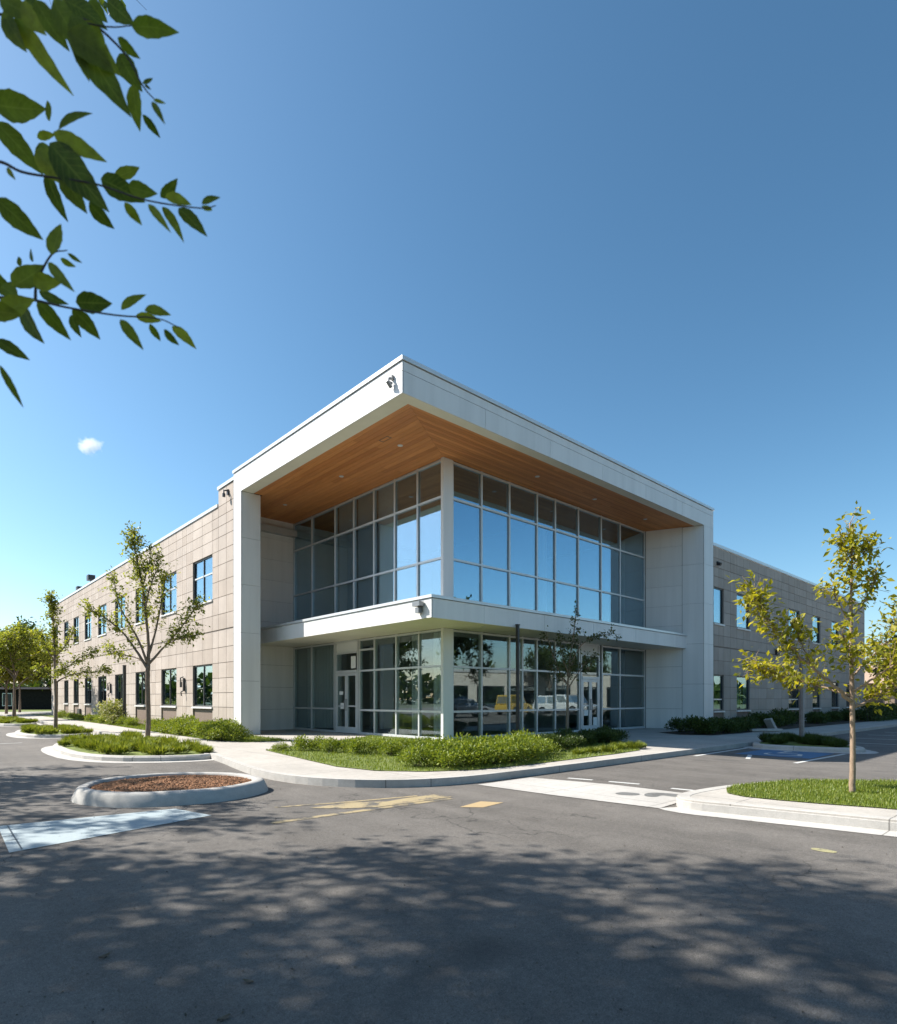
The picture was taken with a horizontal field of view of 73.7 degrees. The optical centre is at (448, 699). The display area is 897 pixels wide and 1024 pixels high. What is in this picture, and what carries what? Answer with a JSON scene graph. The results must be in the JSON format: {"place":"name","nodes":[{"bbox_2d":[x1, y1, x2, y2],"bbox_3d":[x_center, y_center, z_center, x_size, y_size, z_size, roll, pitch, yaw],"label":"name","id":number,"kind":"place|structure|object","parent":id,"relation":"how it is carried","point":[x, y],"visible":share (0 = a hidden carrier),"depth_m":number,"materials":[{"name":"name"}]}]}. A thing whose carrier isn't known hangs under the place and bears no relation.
{"place":"outdoors","nodes":[
{"label":"outdoors","id":0,"kind":"place"},
{"bbox_2d":[0,687,50,709],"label":"dark shed","id":1,"kind":"structure","parent":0,"point":[35,698],"depth_m":78.32,"materials":[{"name":"black metal"}]},
{"bbox_2d":[31,714,290,741],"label":"lawn","id":2,"kind":"structure","parent":0,"point":[132,727],"depth_m":35.12,"materials":[{"name":"green plant"}]},
{"bbox_2d":[93,698,129,723],"bbox_3d":[-16.514,0.591,29.435,1.679,1.385,1.805,0,0,-43],"label":"flowering shrub","id":3,"kind":"object","parent":2,"relation":"on","point":[114,712],"visible":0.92,"depth_m":29.19,"materials":[{"name":"green plant"}]},
{"bbox_2d":[122,665,126,718],"bbox_3d":[-15.907,-0.205,29.363,0.234,2.950,0.234,0,0,-43],"label":"steel post","id":4,"kind":"object","parent":2,"relation":"on","point":[124,687],"visible":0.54,"depth_m":29.31,"materials":[{"name":"black metal"}]},
{"bbox_2d":[172,718,198,734],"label":"shrub","id":5,"kind":"object","parent":2,"relation":"on","point":[187,721],"visible":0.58,"depth_m":20.63,"materials":[{"name":"green plant"}]},
{"bbox_2d":[204,719,233,740],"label":"shrub","id":6,"kind":"object","parent":2,"relation":"on","point":[211,725],"visible":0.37,"depth_m":18.11,"materials":[{"name":"green plant"}]},
{"bbox_2d":[205,722,233,741],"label":"shrub","id":7,"kind":"object","parent":2,"relation":"on","point":[224,733],"visible":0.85,"depth_m":17.78,"materials":[{"name":"green plant"}]},
{"bbox_2d":[226,724,252,740],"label":"shrub","id":8,"kind":"object","parent":2,"relation":"on","point":[236,732],"visible":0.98,"depth_m":17.78,"materials":[{"name":"green plant"}]},
{"bbox_2d":[71,772,267,807],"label":"planter island","id":9,"kind":"structure","parent":0,"point":[161,789],"depth_m":8.16,"materials":[{"name":"concrete"}]},
{"bbox_2d":[89,721,289,741],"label":"grass","id":10,"kind":"structure","parent":0,"point":[256,737],"depth_m":19.25,"materials":[{"name":"green plant"}]},
{"bbox_2d":[0,715,896,1023],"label":"road","id":11,"kind":"structure","parent":0,"point":[498,915],"depth_m":3.94,"materials":[{"name":"grey asphalt"}]},
{"bbox_2d":[0,721,42,725],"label":"traffic island","id":12,"kind":"structure","parent":11,"relation":"on","point":[14,723],"depth_m":30.95,"materials":[{"name":"concrete"}]},
{"bbox_2d":[0,620,64,716],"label":"young tree","id":13,"kind":"object","parent":12,"relation":"on","point":[10,644],"visible":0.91,"depth_m":36.58,"materials":[{"name":"green plant"}]},
{"bbox_2d":[0,623,43,713],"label":"leafy tree","id":14,"kind":"object","parent":11,"relation":"on","point":[6,678],"visible":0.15,"depth_m":51.91,"materials":[{"name":"green plant"}]},
{"bbox_2d":[8,629,51,689],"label":"leafy tree","id":15,"kind":"object","parent":11,"relation":"on","point":[32,659],"visible":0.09,"depth_m":50.34,"materials":[{"name":"green plant"}]},
{"bbox_2d":[13,615,50,711],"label":"leafy tree","id":16,"kind":"object","parent":11,"relation":"on","point":[31,627],"visible":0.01,"depth_m":57.26,"materials":[{"name":"green plant"}]},
{"bbox_2d":[6,730,93,738],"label":"traffic island","id":17,"kind":"structure","parent":11,"relation":"on","point":[18,734],"depth_m":21.41,"materials":[{"name":"concrete"}]},
{"bbox_2d":[30,589,114,728],"bbox_3d":[-14.661,-1.475,23.035,3.270,5.552,1.494,0,0,0],"label":"young tree","id":18,"kind":"object","parent":17,"relation":"on","point":[61,669],"visible":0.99,"depth_m":23.17,"materials":[{"name":"green plant"}]},
{"bbox_2d":[0,809,209,852],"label":"road marking","id":19,"kind":"object","parent":11,"relation":"on","point":[35,835],"visible":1,"depth_m":6.43,"materials":[{"name":"white paint"}]},
{"bbox_2d":[0,0,220,407],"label":"shade tree","id":20,"kind":"object","parent":11,"relation":"on","point":[77,25],"visible":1,"depth_m":1.58,"materials":[{"name":"green plant"}]},
{"bbox_2d":[41,743,212,762],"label":"traffic island","id":21,"kind":"structure","parent":11,"relation":"on","point":[67,752],"depth_m":13.53,"materials":[{"name":"concrete"}]},
{"bbox_2d":[81,737,110,750],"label":"grass tuft","id":22,"kind":"object","parent":21,"relation":"on","point":[87,745],"visible":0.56,"depth_m":14.58,"materials":[{"name":"green plant"}]},
{"bbox_2d":[95,742,115,753],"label":"grass tuft","id":23,"kind":"object","parent":21,"relation":"on","point":[102,748],"visible":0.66,"depth_m":13.71,"materials":[{"name":"green plant"}]},
{"bbox_2d":[110,742,133,753],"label":"grass tuft","id":24,"kind":"object","parent":21,"relation":"on","point":[118,749],"visible":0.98,"depth_m":13.70,"materials":[{"name":"green plant"}]},
{"bbox_2d":[77,520,210,736],"bbox_3d":[-9.471,-2.156,18.508,4.032,6.917,1.644,0,0,0],"label":"young tree","id":25,"kind":"object","parent":21,"relation":"on","point":[138,575],"visible":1,"depth_m":18.54,"materials":[{"name":"green plant"}]},
{"bbox_2d":[145,743,172,754],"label":"grass tuft","id":26,"kind":"object","parent":21,"relation":"on","point":[159,750],"visible":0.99,"depth_m":13.48,"materials":[{"name":"green plant"}]},
{"bbox_2d":[168,742,189,753],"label":"grass tuft","id":27,"kind":"object","parent":21,"relation":"on","point":[177,748],"visible":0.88,"depth_m":13.88,"materials":[{"name":"green plant"}]},
{"bbox_2d":[178,737,200,749],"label":"grass tuft","id":28,"kind":"object","parent":21,"relation":"on","point":[191,742],"visible":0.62,"depth_m":14.82,"materials":[{"name":"green plant"}]},
{"bbox_2d":[270,798,451,823],"bbox_3d":[-0.967,1.366,7.444,2.584,0.001,0.110,0,0,-39],"label":"road marking","id":29,"kind":"object","parent":11,"relation":"on","point":[288,820],"visible":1,"depth_m":7.30,"materials":[{"name":"yellow paint"}]},
{"bbox_2d":[312,794,452,808],"bbox_3d":[-0.820,1.365,7.947,2.005,0.001,0.491,0,0,-32],"label":"road marking","id":30,"kind":"object","parent":11,"relation":"on","point":[384,803],"visible":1,"depth_m":7.85,"materials":[{"name":"yellow paint"}]},
{"bbox_2d":[461,801,502,806],"bbox_3d":[0.431,1.366,7.770,0.300,0.001,0.607,0,0,34],"label":"road marking","id":31,"kind":"object","parent":11,"relation":"on","point":[481,804],"visible":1,"depth_m":7.78,"materials":[{"name":"beige paint"}]},
{"bbox_2d":[659,807,896,836],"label":"gutter","id":32,"kind":"object","parent":11,"relation":"on","point":[796,823],"visible":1,"depth_m":6.64,"materials":[{"name":"concrete"}]},
{"bbox_2d":[736,750,832,758],"bbox_3d":[8.446,1.366,15.069,1.900,0.001,1.700,0,0,-43],"label":"road marking","id":33,"kind":"object","parent":11,"relation":"on","point":[808,755],"visible":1,"depth_m":15.12,"materials":[{"name":"blue paint"}]},
{"bbox_2d":[744,741,878,753],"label":"traffic island","id":34,"kind":"structure","parent":11,"relation":"on","point":[793,746],"depth_m":15.95,"materials":[{"name":"concrete"}]},
{"bbox_2d":[765,735,786,744],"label":"grass tuft","id":35,"kind":"object","parent":34,"relation":"on","point":[776,740],"visible":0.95,"depth_m":16.58,"materials":[{"name":"green plant"}]},
{"bbox_2d":[799,657,804,737],"bbox_3d":[10.050,0.025,17.043,0.140,2.450,0.130,0,0,0],"label":"trunk","id":36,"kind":"object","parent":34,"relation":"on","point":[801,714],"visible":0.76,"depth_m":16.99,"materials":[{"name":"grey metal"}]},
{"bbox_2d":[856,703,896,721],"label":"hedge","id":37,"kind":"object","parent":11,"relation":"on","point":[888,713],"visible":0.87,"depth_m":34.44,"materials":[{"name":"green plant"}]},
{"bbox_2d":[864,625,896,683],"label":"leafy tree","id":38,"kind":"object","parent":11,"relation":"on","point":[875,666],"visible":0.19,"depth_m":47.55,"materials":[{"name":"green plant"}]},
{"bbox_2d":[0,711,896,778],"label":"sidewalk","id":39,"kind":"structure","parent":0,"point":[257,754],"depth_m":16.23,"materials":[{"name":"concrete"}]},
{"bbox_2d":[0,713,896,787],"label":"kerb","id":40,"kind":"structure","parent":39,"relation":"on","point":[361,783],"depth_m":10.55,"materials":[{"name":"concrete"}]},
{"bbox_2d":[51,354,864,739],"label":"office building","id":41,"kind":"structure","parent":39,"relation":"on","point":[399,546],"depth_m":23.92,"materials":[{"name":"beige stone"}]},
{"bbox_2d":[63,680,68,712],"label":"window","id":42,"kind":"structure","parent":41,"relation":"in","point":[66,703],"depth_m":43.19,"materials":[{"name":"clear glass"}]},
{"bbox_2d":[73,617,78,644],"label":"window","id":43,"kind":"structure","parent":41,"relation":"in","point":[76,620],"depth_m":41.07,"materials":[{"name":"glass"}]},
{"bbox_2d":[73,679,78,713],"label":"window","id":44,"kind":"structure","parent":41,"relation":"in","point":[76,683],"depth_m":41.06,"materials":[{"name":"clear glass"}]},
{"bbox_2d":[84,612,91,640],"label":"window","id":45,"kind":"structure","parent":41,"relation":"in","point":[88,621],"depth_m":38.47,"materials":[{"name":"glass"}]},
{"bbox_2d":[84,678,91,713],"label":"window","id":46,"kind":"structure","parent":41,"relation":"in","point":[88,684],"depth_m":38.47,"materials":[{"name":"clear glass"}]},
{"bbox_2d":[97,604,106,636],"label":"window","id":47,"kind":"structure","parent":41,"relation":"in","point":[102,630],"depth_m":35.81,"materials":[{"name":"glass"}]},
{"bbox_2d":[99,676,106,715],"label":"window","id":48,"kind":"structure","parent":41,"relation":"in","point":[102,680],"depth_m":35.82,"materials":[{"name":"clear glass"}]},
{"bbox_2d":[114,596,124,631],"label":"window","id":49,"kind":"structure","parent":41,"relation":"in","point":[119,613],"depth_m":32.90,"materials":[{"name":"glass"}]},
{"bbox_2d":[116,674,122,709],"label":"window","id":50,"kind":"structure","parent":41,"relation":"in","point":[119,678],"depth_m":33.06,"materials":[{"name":"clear glass"}]},
{"bbox_2d":[134,672,145,723],"bbox_3d":[-15.333,-0.070,29.890,0.180,2.600,1.860,0,0,-43],"label":"window","id":51,"kind":"structure","parent":41,"relation":"in","point":[141,708],"depth_m":29.97,"materials":[{"name":"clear glass"}]},
{"bbox_2d":[160,571,176,616],"bbox_3d":[-12.499,-4.685,26.804,0.180,1.830,2.100,0,0,-43],"label":"window","id":52,"kind":"structure","parent":41,"relation":"in","point":[163,604],"depth_m":26.84,"materials":[{"name":"glass"}]},
{"bbox_2d":[160,668,176,719],"bbox_3d":[-12.499,-0.070,26.804,0.180,2.600,2.100,0,0,-43],"label":"window","id":53,"kind":"structure","parent":41,"relation":"in","point":[170,710],"depth_m":26.97,"materials":[{"name":"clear glass"}]},
{"bbox_2d":[191,664,212,722],"bbox_3d":[-9.773,-0.070,23.836,0.180,2.600,2.140,0,0,-43],"label":"window","id":54,"kind":"structure","parent":41,"relation":"in","point":[203,712],"depth_m":23.87,"materials":[{"name":"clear glass"}]},
{"bbox_2d":[192,555,212,605],"bbox_3d":[-9.773,-4.685,23.836,0.180,1.830,2.140,0,0,-43],"label":"window","id":55,"kind":"structure","parent":41,"relation":"in","point":[204,576],"depth_m":23.87,"materials":[{"name":"glass"}]},
{"bbox_2d":[336,673,345,732],"bbox_3d":[-4.006,0.133,22.302,0.128,2.195,0.681,0,0,-43],"label":"door","id":56,"kind":"structure","parent":41,"relation":"in","point":[342,729],"depth_m":22.49,"materials":[{"name":"metal"}]},
{"bbox_2d":[346,673,356,733],"bbox_3d":[-3.540,0.133,21.795,0.128,2.195,0.681,0,0,-43],"label":"door","id":57,"kind":"structure","parent":41,"relation":"in","point":[348,729],"depth_m":21.89,"materials":[{"name":"metal"}]},
{"bbox_2d":[582,679,590,729],"bbox_3d":[5.319,0.228,23.155,0.551,2.005,0.128,0,0,-43],"label":"door","id":58,"kind":"structure","parent":41,"relation":"in","point":[588,726],"depth_m":23.25,"materials":[{"name":"metal"}]},
{"bbox_2d":[591,680,598,729],"bbox_3d":[5.730,0.228,23.533,0.551,2.005,0.128,0,0,-43],"label":"door","id":59,"kind":"structure","parent":41,"relation":"in","point":[597,681],"depth_m":23.66,"materials":[{"name":"metal"}]},
{"bbox_2d":[713,587,724,625],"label":"window","id":60,"kind":"structure","parent":41,"relation":"in","point":[716,593],"depth_m":26.48,"materials":[{"name":"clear glass"}]},
{"bbox_2d":[713,675,724,717],"bbox_3d":[11.803,0.075,26.257,1.080,2.310,0.180,0,0,-43],"label":"window","id":61,"kind":"structure","parent":41,"relation":"in","point":[718,712],"depth_m":26.59,"materials":[{"name":"glass"}]},
{"bbox_2d":[736,594,750,630],"bbox_3d":[13.752,-4.065,28.074,1.550,1.650,0.220,0,0,-43],"label":"window","id":62,"kind":"structure","parent":41,"relation":"in","point":[742,624],"depth_m":28.25,"materials":[{"name":"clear glass"}]},
{"bbox_2d":[736,676,750,717],"bbox_3d":[13.752,0.075,28.074,1.550,2.310,0.220,0,0,-43],"label":"window","id":63,"kind":"structure","parent":41,"relation":"in","point":[740,712],"depth_m":28.41,"materials":[{"name":"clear glass"}]},
{"bbox_2d":[831,682,839,711],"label":"window","id":64,"kind":"structure","parent":41,"relation":"in","point":[834,707],"depth_m":37.89,"materials":[{"name":"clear glass"}]},
{"bbox_2d":[0,0,896,682],"label":"sky","id":65,"kind":"structure","parent":0,"point":[659,235],"materials":[{"name":"blue"}]},
{"bbox_2d":[266,732,639,771],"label":"lawn","id":66,"kind":"structure","parent":0,"point":[417,769],"depth_m":12.13,"materials":[{"name":"green plant"}]},
{"bbox_2d":[290,734,312,750],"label":"shrub","id":67,"kind":"object","parent":66,"relation":"on","point":[297,742],"visible":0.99,"depth_m":14.41,"materials":[{"name":"green plant"}]},
{"bbox_2d":[307,734,330,750],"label":"shrub","id":68,"kind":"object","parent":66,"relation":"on","point":[315,741],"visible":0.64,"depth_m":14.36,"materials":[{"name":"green plant"}]},
{"bbox_2d":[317,736,342,751],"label":"shrub","id":69,"kind":"object","parent":66,"relation":"on","point":[326,745],"visible":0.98,"depth_m":13.96,"materials":[{"name":"green plant"}]},
{"bbox_2d":[337,736,359,752],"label":"shrub","id":70,"kind":"object","parent":66,"relation":"on","point":[345,744],"visible":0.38,"depth_m":13.97,"materials":[{"name":"green plant"}]},
{"bbox_2d":[345,735,369,754],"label":"shrub","id":71,"kind":"object","parent":66,"relation":"on","point":[357,745],"visible":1,"depth_m":13.45,"materials":[{"name":"green plant"}]},
{"bbox_2d":[365,737,386,753],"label":"shrub","id":72,"kind":"object","parent":66,"relation":"on","point":[372,747],"visible":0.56,"depth_m":13.63,"materials":[{"name":"green plant"}]},
{"bbox_2d":[374,738,405,756],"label":"shrub","id":73,"kind":"object","parent":66,"relation":"on","point":[389,746],"visible":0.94,"depth_m":13.10,"materials":[{"name":"green plant"}]},
{"bbox_2d":[404,736,427,752],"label":"shrub","id":74,"kind":"object","parent":66,"relation":"on","point":[416,741],"visible":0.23,"depth_m":12.87,"materials":[{"name":"green plant"}]},
{"bbox_2d":[395,743,439,766],"bbox_3d":[-0.617,1.025,10.990,0.893,0.476,0.814,0,0,39],"label":"shrub","id":75,"kind":"object","parent":66,"relation":"on","point":[413,753],"visible":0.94,"depth_m":10.94,"materials":[{"name":"green plant"}]},
{"bbox_2d":[421,735,464,765],"bbox_3d":[-0.153,0.958,11.393,0.899,0.627,0.973,0,0,30],"label":"shrub","id":76,"kind":"object","parent":66,"relation":"on","point":[432,743],"visible":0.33,"depth_m":11.35,"materials":[{"name":"green plant"}]},
{"bbox_2d":[423,739,475,768],"bbox_3d":[0.045,0.991,10.939,0.972,0.566,0.907,0,0,-31],"label":"shrub","id":77,"kind":"object","parent":66,"relation":"on","point":[445,759],"visible":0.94,"depth_m":10.77,"materials":[{"name":"green plant"}]},
{"bbox_2d":[447,732,480,762],"bbox_3d":[0.311,0.946,11.710,0.950,0.653,0.914,0,0,-32],"label":"shrub","id":78,"kind":"object","parent":66,"relation":"on","point":[463,740],"visible":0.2,"depth_m":11.60,"materials":[{"name":"green plant"}]},
{"bbox_2d":[452,736,499,767],"bbox_3d":[0.484,0.968,11.164,0.945,0.617,0.941,0,0,-22],"label":"shrub","id":79,"kind":"object","parent":66,"relation":"on","point":[477,753],"visible":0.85,"depth_m":10.98,"materials":[{"name":"green plant"}]},
{"bbox_2d":[476,734,519,763],"bbox_3d":[0.913,0.968,11.450,0.934,0.618,0.867,0,0,20],"label":"shrub","id":80,"kind":"object","parent":66,"relation":"on","point":[499,749],"visible":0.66,"depth_m":11.36,"materials":[{"name":"green plant"}]},
{"bbox_2d":[494,734,533,762],"bbox_3d":[1.214,0.970,11.805,0.836,0.612,0.891,0,0,-9],"label":"shrub","id":81,"kind":"object","parent":66,"relation":"on","point":[516,741],"visible":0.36,"depth_m":11.70,"materials":[{"name":"green plant"}]},
{"bbox_2d":[515,624,519,732],"bbox_3d":[2.064,-0.490,17.953,0.153,3.520,0.153,0,0,-43],"label":"steel post","id":82,"kind":"object","parent":66,"relation":"on","point":[517,676],"visible":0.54,"depth_m":17.92,"materials":[{"name":"black metal"}]},
{"bbox_2d":[520,737,544,759],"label":"shrub","id":83,"kind":"object","parent":66,"relation":"on","point":[532,747],"visible":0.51,"depth_m":12.16,"materials":[{"name":"green plant"}]},
{"bbox_2d":[521,735,553,757],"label":"shrub","id":84,"kind":"object","parent":66,"relation":"on","point":[536,741],"visible":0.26,"depth_m":12.71,"materials":[{"name":"green plant"}]},
{"bbox_2d":[537,737,560,753],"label":"shrub","id":85,"kind":"object","parent":66,"relation":"on","point":[552,745],"visible":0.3,"depth_m":13.42,"materials":[{"name":"green plant"}]},
{"bbox_2d":[560,735,578,749],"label":"shrub","id":86,"kind":"object","parent":66,"relation":"on","point":[569,742],"visible":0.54,"depth_m":14.68,"materials":[{"name":"green plant"}]},
{"bbox_2d":[537,600,621,729],"bbox_3d":[4.123,-0.926,19.269,2.702,4.458,1.228,0,0,-18],"label":"young tree","id":87,"kind":"object","parent":66,"relation":"on","point":[568,668],"visible":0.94,"depth_m":19.10,"materials":[{"name":"green plant"}]},
{"bbox_2d":[597,729,619,742],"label":"shrub","id":88,"kind":"object","parent":66,"relation":"on","point":[608,737],"visible":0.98,"depth_m":16.84,"materials":[{"name":"green plant"}]},
{"bbox_2d":[625,740,643,748],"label":"grass tuft","id":89,"kind":"object","parent":66,"relation":"on","point":[634,745],"visible":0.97,"depth_m":14.96,"materials":[{"name":"green plant"}]},
{"bbox_2d":[478,777,679,807],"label":"sidewalk","id":90,"kind":"structure","parent":0,"point":[592,791],"depth_m":8.95,"materials":[{"name":"concrete"}]},
{"bbox_2d":[659,719,888,734],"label":"lawn","id":91,"kind":"structure","parent":0,"point":[796,725],"depth_m":26.37,"materials":[{"name":"plant"}]},
{"bbox_2d":[664,717,691,731],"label":"shrub","id":92,"kind":"object","parent":91,"relation":"on","point":[675,723],"visible":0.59,"depth_m":22.61,"materials":[{"name":"green plant"}]},
{"bbox_2d":[676,714,715,733],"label":"shrub","id":93,"kind":"object","parent":91,"relation":"on","point":[694,722],"visible":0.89,"depth_m":21.28,"materials":[{"name":"green plant"}]},
{"bbox_2d":[696,721,720,733],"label":"shrub","id":94,"kind":"object","parent":91,"relation":"on","point":[712,727],"visible":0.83,"depth_m":21.15,"materials":[{"name":"green plant"}]},
{"bbox_2d":[719,721,740,732],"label":"shrub","id":95,"kind":"object","parent":91,"relation":"on","point":[730,726],"visible":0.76,"depth_m":21.82,"materials":[{"name":"green plant"}]},
{"bbox_2d":[751,711,778,727],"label":"shrub","id":96,"kind":"object","parent":91,"relation":"on","point":[760,718],"visible":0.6,"depth_m":25.52,"materials":[{"name":"green plant"}]},
{"bbox_2d":[767,708,791,716],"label":"shrub","id":97,"kind":"object","parent":91,"relation":"on","point":[777,712],"visible":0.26,"depth_m":28.74,"materials":[{"name":"green plant"}]},
{"bbox_2d":[805,713,829,723],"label":"shrub","id":98,"kind":"object","parent":91,"relation":"on","point":[819,718],"visible":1,"depth_m":30.39,"materials":[{"name":"green plant"}]},
{"bbox_2d":[826,711,843,721],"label":"shrub","id":99,"kind":"object","parent":91,"relation":"on","point":[838,716],"visible":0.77,"depth_m":32.57,"materials":[{"name":"green plant"}]},
{"bbox_2d":[677,784,896,821],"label":"sidewalk","id":100,"kind":"structure","parent":0,"point":[720,795],"depth_m":7.05,"materials":[{"name":"concrete"}]},
{"bbox_2d":[676,780,896,831],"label":"kerb","id":101,"kind":"structure","parent":100,"relation":"on","point":[841,821],"depth_m":6.81,"materials":[{"name":"concrete"}]},
{"bbox_2d":[726,777,896,809],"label":"lawn","id":102,"kind":"structure","parent":0,"point":[801,800],"depth_m":7.63,"materials":[{"name":"green plant"}]},
{"bbox_2d":[726,500,896,792],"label":"young tree","id":103,"kind":"object","parent":102,"relation":"on","point":[854,548],"visible":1,"depth_m":7.93,"materials":[{"name":"green plant"}]},
{"bbox_2d":[864,664,896,703],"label":"building","id":104,"kind":"structure","parent":0,"point":[868,677],"depth_m":56.78,"materials":[{"name":"beige paint"}]},
{"label":"ground","id":105,"kind":"structure","parent":0,"visible":0},
{"bbox_2d":[0,677,50,686],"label":"wood","id":106,"kind":"object","parent":105,"relation":"on","point":[47,681],"visible":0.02,"depth_m":140.57,"materials":[{"name":"green plant"}]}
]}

